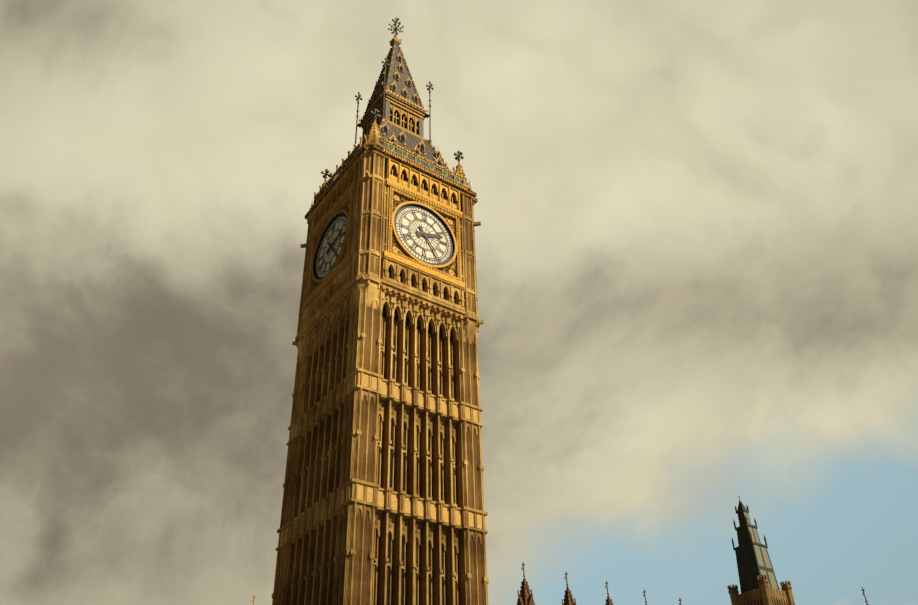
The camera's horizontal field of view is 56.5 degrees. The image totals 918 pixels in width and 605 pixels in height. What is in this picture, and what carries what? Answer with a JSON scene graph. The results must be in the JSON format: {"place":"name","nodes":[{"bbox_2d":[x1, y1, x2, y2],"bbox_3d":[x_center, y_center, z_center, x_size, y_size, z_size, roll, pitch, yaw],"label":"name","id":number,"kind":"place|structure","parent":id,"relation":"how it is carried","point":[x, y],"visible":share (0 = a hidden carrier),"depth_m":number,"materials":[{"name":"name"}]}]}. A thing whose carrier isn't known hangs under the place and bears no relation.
{"place":"outdoors","nodes":[
{"label":"outdoors","id":0,"kind":"place"},
{"bbox_2d":[0,0,917,604],"label":"sky","id":1,"kind":"structure","parent":0,"point":[696,238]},
{"bbox_2d":[252,496,868,604],"bbox_3d":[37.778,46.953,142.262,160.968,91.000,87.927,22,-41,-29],"label":"palace of westminster","id":2,"kind":"structure","parent":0,"point":[758,581],"depth_m":214.66,"materials":[{"name":"stone"}]},
{"label":"ground","id":3,"kind":"structure","parent":0,"visible":0},
{"bbox_2d":[272,17,488,604],"bbox_3d":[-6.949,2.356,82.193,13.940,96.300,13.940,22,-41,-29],"label":"clock tower","id":4,"kind":"structure","parent":3,"relation":"on","point":[383,499],"depth_m":73.62,"materials":[{"name":"stone"}]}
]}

